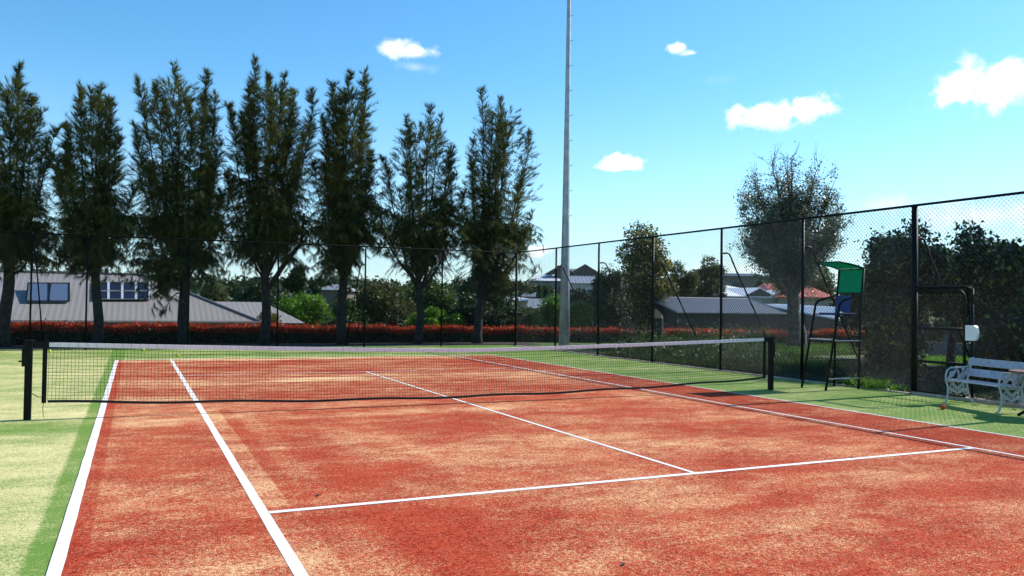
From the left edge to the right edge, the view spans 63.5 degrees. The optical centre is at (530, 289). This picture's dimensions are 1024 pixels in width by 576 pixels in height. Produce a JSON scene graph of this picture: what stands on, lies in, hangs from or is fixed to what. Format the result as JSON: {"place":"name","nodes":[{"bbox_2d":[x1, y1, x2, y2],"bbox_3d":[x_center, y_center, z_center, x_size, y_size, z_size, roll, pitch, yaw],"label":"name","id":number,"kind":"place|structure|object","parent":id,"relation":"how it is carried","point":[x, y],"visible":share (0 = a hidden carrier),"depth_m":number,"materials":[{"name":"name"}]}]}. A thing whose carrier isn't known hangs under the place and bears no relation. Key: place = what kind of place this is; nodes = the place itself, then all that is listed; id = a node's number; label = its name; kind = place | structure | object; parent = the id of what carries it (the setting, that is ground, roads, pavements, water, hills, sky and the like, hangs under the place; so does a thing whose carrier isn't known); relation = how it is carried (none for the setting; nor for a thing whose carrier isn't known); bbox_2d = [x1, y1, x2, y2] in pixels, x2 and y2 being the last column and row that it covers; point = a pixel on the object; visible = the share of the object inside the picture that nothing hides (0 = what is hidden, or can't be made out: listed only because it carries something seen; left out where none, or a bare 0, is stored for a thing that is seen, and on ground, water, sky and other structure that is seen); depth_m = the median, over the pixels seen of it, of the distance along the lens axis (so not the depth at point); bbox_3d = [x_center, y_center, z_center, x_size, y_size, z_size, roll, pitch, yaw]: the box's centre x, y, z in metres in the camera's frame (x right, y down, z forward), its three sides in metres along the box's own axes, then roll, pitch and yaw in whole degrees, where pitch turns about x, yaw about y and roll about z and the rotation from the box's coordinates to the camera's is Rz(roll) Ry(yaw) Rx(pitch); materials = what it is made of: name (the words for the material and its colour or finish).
{"place":"outdoors","nodes":[
{"label":"outdoors","id":0,"kind":"place"},
{"bbox_2d":[0,345,1023,575],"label":"green turf","id":1,"kind":"structure","parent":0,"point":[41,457],"depth_m":13.38,"materials":[{"name":"green plant"}]},
{"bbox_2d":[0,231,515,349],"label":"chain link fence","id":2,"kind":"object","parent":1,"relation":"on","point":[189,287],"visible":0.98,"depth_m":29.10,"materials":[{"name":"black metal"}]},
{"bbox_2d":[61,355,1023,575],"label":"red court","id":3,"kind":"object","parent":1,"relation":"on","point":[164,493],"visible":1,"depth_m":7.74,"materials":[{"name":"red sand"}]},
{"bbox_2d":[18,337,775,419],"bbox_3d":[-0.928,1.369,13.990,13.270,1.088,0.292,1,-1,-26],"label":"tennis net","id":4,"kind":"object","parent":3,"relation":"on","point":[27,358],"visible":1,"depth_m":13.03,"materials":[{"name":"black fabric"}]},
{"bbox_2d":[46,355,1023,575],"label":"court lines","id":5,"kind":"object","parent":3,"relation":"on","point":[60,552],"visible":0.91,"depth_m":7.69,"materials":[{"name":"white paint"}]},
{"bbox_2d":[801,261,864,390],"bbox_3d":[6.379,0.750,17.451,1.097,2.677,0.718,1,-1,-26],"label":"umpire chair","id":6,"kind":"object","parent":1,"relation":"on","point":[850,279],"visible":1,"depth_m":17.55,"materials":[{"name":"black metal"}]},
{"bbox_2d":[942,357,1023,412],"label":"park bench","id":7,"kind":"object","parent":1,"relation":"on","point":[1005,377],"visible":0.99,"depth_m":14.28,"materials":[{"name":"white paint"}]},
{"bbox_2d":[1008,369,1023,415],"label":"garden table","id":8,"kind":"object","parent":1,"relation":"on","point":[1019,371],"visible":1,"depth_m":13.21,"materials":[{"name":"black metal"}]},
{"bbox_2d":[0,0,1023,294],"label":"sky","id":9,"kind":"structure","parent":0,"point":[911,102],"materials":[{"name":"blue"}]},
{"bbox_2d":[178,286,974,357],"bbox_3d":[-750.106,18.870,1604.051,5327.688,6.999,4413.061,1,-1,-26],"label":"ground","id":10,"kind":"structure","parent":0,"point":[592,351],"depth_m":34.26,"materials":[{"name":"green plant"}]},
{"bbox_2d":[0,270,304,327],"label":"house","id":11,"kind":"structure","parent":10,"relation":"on","point":[60,296],"depth_m":33.73,"materials":[{"name":"grey brick"}]},
{"bbox_2d":[198,279,234,301],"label":"garden tree","id":12,"kind":"object","parent":10,"relation":"on","point":[223,293],"visible":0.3,"depth_m":59.55,"materials":[{"name":"green plant"}]},
{"bbox_2d":[228,276,280,307],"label":"garden tree","id":13,"kind":"object","parent":10,"relation":"on","point":[249,292],"visible":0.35,"depth_m":55.42,"materials":[{"name":"green plant"}]},
{"bbox_2d":[256,312,281,325],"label":"garden tree","id":14,"kind":"object","parent":10,"relation":"on","point":[273,316],"visible":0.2,"depth_m":34.91,"materials":[{"name":"green plant"}]},
{"bbox_2d":[1,342,540,347],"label":"garden bed","id":15,"kind":"object","parent":10,"relation":"on","point":[333,344],"visible":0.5,"depth_m":32.64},
{"bbox_2d":[0,58,78,346],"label":"casuarina tree","id":16,"kind":"object","parent":15,"relation":"on","point":[21,207],"visible":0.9,"depth_m":27.60,"materials":[{"name":"green plant"}]},
{"bbox_2d":[27,79,153,342],"bbox_3d":[-15.249,-2.799,28.986,4.209,9.694,4.146,1,-1,-26],"label":"casuarina tree","id":17,"kind":"object","parent":15,"relation":"on","point":[89,213],"visible":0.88,"depth_m":28.47,"materials":[{"name":"green plant"}]},
{"bbox_2d":[99,61,255,344],"bbox_3d":[-12.630,-3.245,29.948,5.508,10.714,3.421,1,-1,-26],"label":"casuarina tree","id":18,"kind":"object","parent":15,"relation":"on","point":[196,217],"visible":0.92,"depth_m":29.63,"materials":[{"name":"green plant"}]},
{"bbox_2d":[216,53,329,344],"bbox_3d":[-9.802,-3.307,31.393,4.443,10.970,3.387,1,-1,-26],"label":"casuarina tree","id":19,"kind":"object","parent":15,"relation":"on","point":[270,213],"visible":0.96,"depth_m":31.04,"materials":[{"name":"green plant"}]},
{"bbox_2d":[299,66,400,344],"bbox_3d":[-7.124,-3.444,32.653,4.667,11.366,4.044,1,-1,-26],"label":"casuarina tree","id":20,"kind":"object","parent":15,"relation":"on","point":[344,212],"visible":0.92,"depth_m":32.29,"materials":[{"name":"green plant"}]},
{"bbox_2d":[373,102,478,343],"bbox_3d":[-4.417,-2.709,33.807,4.608,10.012,3.654,1,-1,-26],"label":"casuarina tree","id":21,"kind":"object","parent":15,"relation":"on","point":[438,215],"visible":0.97,"depth_m":33.63,"materials":[{"name":"green plant"}]},
{"bbox_2d":[10,318,864,344],"bbox_3d":[-4.466,1.740,34.428,43.731,1.055,4.190,1,-1,-19],"label":"hedge","id":22,"kind":"object","parent":15,"relation":"on","point":[377,337],"visible":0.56,"depth_m":33.20,"materials":[{"name":"red plant"}]},
{"bbox_2d":[447,85,543,343],"bbox_3d":[-1.396,-3.271,35.335,4.757,11.262,3.721,1,-1,-26],"label":"casuarina tree","id":23,"kind":"object","parent":15,"relation":"on","point":[490,230],"visible":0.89,"depth_m":35.02,"materials":[{"name":"green plant"}]},
{"bbox_2d":[279,264,305,298],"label":"garden tree","id":24,"kind":"object","parent":10,"relation":"on","point":[298,274],"visible":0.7,"depth_m":59.69,"materials":[{"name":"green plant"}]},
{"bbox_2d":[274,291,335,325],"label":"garden tree","id":25,"kind":"object","parent":10,"relation":"on","point":[308,308],"visible":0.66,"depth_m":39.43,"materials":[{"name":"green plant"}]},
{"bbox_2d":[309,280,321,295],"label":"garden tree","id":26,"kind":"object","parent":10,"relation":"on","point":[315,289],"visible":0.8,"depth_m":74.76,"materials":[{"name":"green plant"}]},
{"bbox_2d":[319,284,357,321],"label":"house","id":27,"kind":"structure","parent":10,"relation":"on","point":[333,289],"depth_m":80.39,"materials":[{"name":"grey glass"}]},
{"bbox_2d":[328,296,336,306],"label":"window","id":28,"kind":"structure","parent":27,"relation":"in","point":[331,299],"depth_m":80.33,"materials":[{"name":"grey glass"}]},
{"bbox_2d":[319,315,357,327],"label":"garden tree","id":29,"kind":"object","parent":10,"relation":"on","point":[347,320],"visible":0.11,"depth_m":36.20,"materials":[{"name":"green plant"}]},
{"bbox_2d":[336,280,352,298],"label":"garden tree","id":30,"kind":"object","parent":10,"relation":"on","point":[348,289],"visible":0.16,"depth_m":74.92,"materials":[{"name":"green plant"}]},
{"bbox_2d":[327,298,368,327],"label":"garden tree","id":31,"kind":"object","parent":10,"relation":"on","point":[349,307],"visible":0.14,"depth_m":45.75,"materials":[{"name":"green plant"}]},
{"bbox_2d":[350,275,415,326],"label":"garden tree","id":32,"kind":"object","parent":10,"relation":"on","point":[369,312],"visible":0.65,"depth_m":39.52,"materials":[{"name":"green plant"}]},
{"bbox_2d":[373,311,406,327],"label":"garden tree","id":33,"kind":"object","parent":10,"relation":"on","point":[391,320],"visible":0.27,"depth_m":36.82,"materials":[{"name":"green plant"}]},
{"bbox_2d":[399,279,458,316],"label":"garden tree","id":34,"kind":"object","parent":10,"relation":"on","point":[435,296],"visible":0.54,"depth_m":43.22,"materials":[{"name":"green plant"}]},
{"bbox_2d":[404,306,467,327],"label":"garden tree","id":35,"kind":"object","parent":10,"relation":"on","point":[432,315],"visible":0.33,"depth_m":38.42,"materials":[{"name":"green plant"}]},
{"bbox_2d":[446,290,498,327],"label":"garden tree","id":36,"kind":"object","parent":10,"relation":"on","point":[470,311],"visible":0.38,"depth_m":39.35,"materials":[{"name":"green plant"}]},
{"bbox_2d":[1,266,962,327],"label":"distant woodland","id":37,"kind":"object","parent":10,"relation":"on","point":[233,289],"visible":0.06,"depth_m":133.99,"materials":[{"name":"green plant"}]},
{"bbox_2d":[454,270,521,309],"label":"garden tree","id":38,"kind":"object","parent":10,"relation":"on","point":[502,304],"visible":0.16,"depth_m":45.47,"materials":[{"name":"green plant"}]},
{"bbox_2d":[453,297,531,310],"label":"house","id":39,"kind":"structure","parent":10,"relation":"on","point":[524,300],"depth_m":61.30,"materials":[{"name":"grey glass"}]},
{"bbox_2d":[485,306,525,327],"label":"garden tree","id":40,"kind":"object","parent":10,"relation":"on","point":[498,319],"visible":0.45,"depth_m":39.31,"materials":[{"name":"green plant"}]},
{"bbox_2d":[505,316,528,327],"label":"garden tree","id":41,"kind":"object","parent":10,"relation":"on","point":[518,320],"visible":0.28,"depth_m":39.37,"materials":[{"name":"green plant"}]},
{"bbox_2d":[519,305,535,328],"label":"garden tree","id":42,"kind":"object","parent":10,"relation":"on","point":[528,316],"visible":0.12,"depth_m":40.72,"materials":[{"name":"green plant"}]},
{"bbox_2d":[521,292,536,298],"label":"house","id":43,"kind":"structure","parent":10,"relation":"on","point":[531,296],"depth_m":66.54,"materials":[{"name":"white glass"}]},
{"bbox_2d":[39,345,1023,407],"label":"kerb","id":44,"kind":"structure","parent":10,"relation":"on","point":[997,402],"depth_m":17.72,"materials":[{"name":"concrete"}]},
{"bbox_2d":[526,299,546,310],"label":"house","id":45,"kind":"structure","parent":10,"relation":"on","point":[534,308],"depth_m":53.49,"materials":[{"name":"grey metal"}]},
{"bbox_2d":[527,284,554,298],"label":"garden tree","id":46,"kind":"object","parent":10,"relation":"on","point":[533,290],"visible":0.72,"depth_m":61.57,"materials":[{"name":"green plant"}]},
{"bbox_2d":[528,275,560,302],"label":"house","id":47,"kind":"structure","parent":10,"relation":"on","point":[542,278],"depth_m":92.40,"materials":[{"name":"white glass"}]},
{"bbox_2d":[530,293,570,329],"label":"garden tree","id":48,"kind":"object","parent":10,"relation":"on","point":[536,315],"visible":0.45,"depth_m":39.66,"materials":[{"name":"green plant"}]},
{"bbox_2d":[559,0,575,349],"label":"light pole","id":49,"kind":"object","parent":10,"relation":"on","point":[566,215],"visible":0.92,"depth_m":31.45,"materials":[{"name":"metal"}]},
{"bbox_2d":[546,264,600,285],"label":"house","id":50,"kind":"structure","parent":10,"relation":"on","point":[584,266],"depth_m":95.11,"materials":[{"name":"grey glass"}]},
{"bbox_2d":[558,287,591,303],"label":"garden tree","id":51,"kind":"object","parent":10,"relation":"on","point":[583,291],"visible":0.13,"depth_m":53.99,"materials":[{"name":"green plant"}]},
{"bbox_2d":[569,276,596,322],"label":"house","id":52,"kind":"structure","parent":10,"relation":"on","point":[588,280],"depth_m":84.40,"materials":[{"name":"grey metal"}]},
{"bbox_2d":[570,299,596,330],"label":"garden tree","id":53,"kind":"object","parent":10,"relation":"on","point":[577,313],"visible":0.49,"depth_m":39.66,"materials":[{"name":"green plant"}]},
{"bbox_2d":[586,263,634,329],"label":"garden tree","id":54,"kind":"object","parent":10,"relation":"on","point":[620,318],"visible":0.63,"depth_m":39.92,"materials":[{"name":"green plant"}]},
{"bbox_2d":[614,219,679,330],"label":"garden tree","id":55,"kind":"object","parent":10,"relation":"on","point":[639,232],"visible":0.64,"depth_m":46.27,"materials":[{"name":"green plant"}]},
{"bbox_2d":[653,309,662,346],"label":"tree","id":56,"kind":"object","parent":10,"relation":"on","point":[658,322],"visible":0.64,"depth_m":29.02,"materials":[{"name":"brown plant"}]},
{"bbox_2d":[661,259,702,296],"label":"garden tree","id":57,"kind":"object","parent":10,"relation":"on","point":[684,283],"visible":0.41,"depth_m":51.32,"materials":[{"name":"green plant"}]},
{"bbox_2d":[622,297,786,331],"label":"shed","id":58,"kind":"structure","parent":10,"relation":"on","point":[678,311],"depth_m":45.80,"materials":[{"name":"grey metal"}]},
{"bbox_2d":[636,320,653,330],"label":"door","id":59,"kind":"structure","parent":58,"relation":"in","point":[647,326],"depth_m":46.64,"materials":[{"name":"grey"}]},
{"bbox_2d":[689,255,729,297],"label":"garden tree","id":60,"kind":"object","parent":10,"relation":"on","point":[710,288],"visible":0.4,"depth_m":53.57,"materials":[{"name":"green plant"}]},
{"bbox_2d":[703,273,766,287],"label":"house","id":61,"kind":"structure","parent":10,"relation":"on","point":[738,280],"depth_m":88.39,"materials":[{"name":"grey glass"}]},
{"bbox_2d":[731,282,742,287],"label":"window","id":62,"kind":"structure","parent":61,"relation":"in","point":[733,283],"depth_m":88.34,"materials":[{"name":"grey glass"}]},
{"bbox_2d":[724,285,782,303],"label":"house","id":63,"kind":"structure","parent":10,"relation":"on","point":[751,292],"depth_m":64.15,"materials":[{"name":"white glass"}]},
{"bbox_2d":[586,342,927,355],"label":"rough grass","id":64,"kind":"structure","parent":10,"relation":"on","point":[837,352],"depth_m":31.70,"materials":[{"name":"green plant"}]},
{"bbox_2d":[752,279,773,287],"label":"garden tree","id":65,"kind":"object","parent":10,"relation":"on","point":[757,283],"visible":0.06,"depth_m":74.44,"materials":[{"name":"green plant"}]},
{"bbox_2d":[514,191,1023,403],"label":"chain link fence","id":66,"kind":"object","parent":10,"relation":"on","point":[914,278],"visible":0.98,"depth_m":19.14,"materials":[{"name":"black metal"}]},
{"bbox_2d":[965,325,979,340],"bbox_3d":[8.120,0.798,15.194,0.060,0.280,0.245,1,-1,-26],"label":"latch guard","id":67,"kind":"object","parent":66,"relation":"attached to","point":[972,333],"visible":1,"depth_m":15.18,"materials":[{"name":"white plastic"}]},
{"bbox_2d":[727,141,854,346],"bbox_3d":[11.182,-1.928,35.715,5.152,9.074,5.544,1,-1,9],"label":"sparse tree","id":68,"kind":"object","parent":10,"relation":"on","point":[786,207],"visible":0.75,"depth_m":34.74,"materials":[{"name":"green plant"}]},
{"bbox_2d":[756,283,835,305],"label":"house","id":69,"kind":"structure","parent":10,"relation":"on","point":[811,298],"depth_m":64.40,"materials":[{"name":"red"}]},
{"bbox_2d":[586,353,1017,401],"bbox_3d":[12.135,2.196,19.348,10.470,0.001,26.200,1,-1,-26],"label":"garden bed","id":70,"kind":"object","parent":10,"relation":"on","point":[888,378],"visible":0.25,"depth_m":20.09,"materials":[{"name":"plant"}]},
{"bbox_2d":[602,322,684,356],"bbox_3d":[3.857,1.663,27.351,3.276,1.214,3.082,0,-1,30],"label":"shrub","id":71,"kind":"object","parent":70,"relation":"on","point":[643,347],"visible":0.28,"depth_m":27.02,"materials":[{"name":"green plant"}]},
{"bbox_2d":[634,322,718,358],"bbox_3d":[4.809,1.579,26.259,2.729,1.369,3.633,1,-1,-26],"label":"shrub","id":72,"kind":"object","parent":70,"relation":"on","point":[675,341],"visible":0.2,"depth_m":26.29,"materials":[{"name":"green plant"}]},
{"bbox_2d":[641,319,746,364],"bbox_3d":[4.916,1.564,25.252,2.857,1.354,3.801,1,-1,-26],"label":"shrub","id":73,"kind":"object","parent":70,"relation":"on","point":[691,349],"visible":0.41,"depth_m":24.99,"materials":[{"name":"green plant"}]},
{"bbox_2d":[691,318,767,353],"bbox_3d":[6.202,1.583,26.219,2.938,1.387,3.540,1,-1,-26],"label":"shrub","id":74,"kind":"object","parent":70,"relation":"on","point":[724,337],"visible":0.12,"depth_m":26.19,"materials":[{"name":"green plant"}]},
{"bbox_2d":[600,348,868,372],"bbox_3d":[6.174,2.221,25.501,5.365,0.578,7.917,1,-1,-26],"label":"ground cover","id":75,"kind":"object","parent":70,"relation":"on","point":[746,367],"visible":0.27,"depth_m":23.49,"materials":[{"name":"green plant"}]},
{"bbox_2d":[692,318,786,362],"bbox_3d":[6.028,1.464,23.954,2.676,1.556,3.850,1,-1,-6],"label":"shrub","id":76,"kind":"object","parent":70,"relation":"on","point":[732,345],"visible":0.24,"depth_m":24.13,"materials":[{"name":"green plant"}]},
{"bbox_2d":[691,322,799,369],"bbox_3d":[6.149,1.538,22.804,3.040,1.343,3.569,1,-1,-26],"label":"shrub","id":77,"kind":"object","parent":70,"relation":"on","point":[740,358],"visible":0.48,"depth_m":22.68,"materials":[{"name":"green plant"}]},
{"bbox_2d":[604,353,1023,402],"bbox_3d":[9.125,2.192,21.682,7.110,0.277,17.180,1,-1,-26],"label":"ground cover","id":78,"kind":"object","parent":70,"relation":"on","point":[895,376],"visible":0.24,"depth_m":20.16,"materials":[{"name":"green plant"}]},
{"bbox_2d":[818,373,906,391],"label":"weed clump","id":79,"kind":"object","parent":70,"relation":"on","point":[867,385],"visible":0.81,"depth_m":17.39,"materials":[{"name":"green plant"}]},
{"bbox_2d":[848,285,937,370],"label":"bushy tree","id":80,"kind":"object","parent":70,"relation":"on","point":[896,298],"visible":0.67,"depth_m":22.04,"materials":[{"name":"green plant"}]},
{"bbox_2d":[853,218,955,318],"bbox_3d":[10.549,0.166,23.582,2.817,4.402,2.939,1,-1,-26],"label":"bushy tree","id":81,"kind":"object","parent":70,"relation":"on","point":[906,256],"visible":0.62,"depth_m":23.12,"materials":[{"name":"green plant"}]},
{"bbox_2d":[918,278,977,366],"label":"bushy tree","id":82,"kind":"object","parent":70,"relation":"on","point":[958,318],"visible":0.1,"depth_m":24.36,"materials":[{"name":"green plant"}]},
{"bbox_2d":[921,218,1023,344],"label":"bushy tree","id":83,"kind":"object","parent":70,"relation":"on","point":[1011,265],"visible":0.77,"depth_m":21.06,"materials":[{"name":"green plant"}]},
{"bbox_2d":[961,296,1023,380],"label":"bushy tree","id":84,"kind":"object","parent":70,"relation":"on","point":[1017,335],"visible":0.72,"depth_m":19.69,"materials":[{"name":"green plant"}]},
{"bbox_2d":[798,310,806,345],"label":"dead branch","id":85,"kind":"object","parent":10,"relation":"on","point":[804,330],"visible":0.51,"depth_m":34.13,"materials":[{"name":"brown wood"}]},
{"bbox_2d":[768,303,850,332],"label":"carport","id":86,"kind":"object","parent":10,"relation":"on","point":[825,308],"depth_m":51.60,"materials":[{"name":"grey metal"}]},
{"bbox_2d":[809,266,836,294],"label":"garden tree","id":87,"kind":"object","parent":10,"relation":"on","point":[829,283],"visible":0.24,"depth_m":71.52,"materials":[{"name":"green plant"}]},
{"bbox_2d":[839,290,867,332],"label":"garden tree","id":88,"kind":"object","parent":10,"relation":"on","point":[851,318],"visible":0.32,"depth_m":42.26,"materials":[{"name":"green plant"}]},
{"bbox_2d":[925,317,969,342],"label":"bushy tree","id":89,"kind":"object","parent":10,"relation":"on","point":[946,332],"visible":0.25,"depth_m":32.64,"materials":[{"name":"green plant"}]},
{"bbox_2d":[919,354,977,368],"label":"rough grass","id":90,"kind":"structure","parent":10,"relation":"on","point":[934,358],"depth_m":27.29,"materials":[{"name":"green plant"}]},
{"bbox_2d":[928,342,979,356],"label":"garden wall","id":91,"kind":"structure","parent":10,"relation":"on","point":[936,351],"depth_m":29.71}
]}

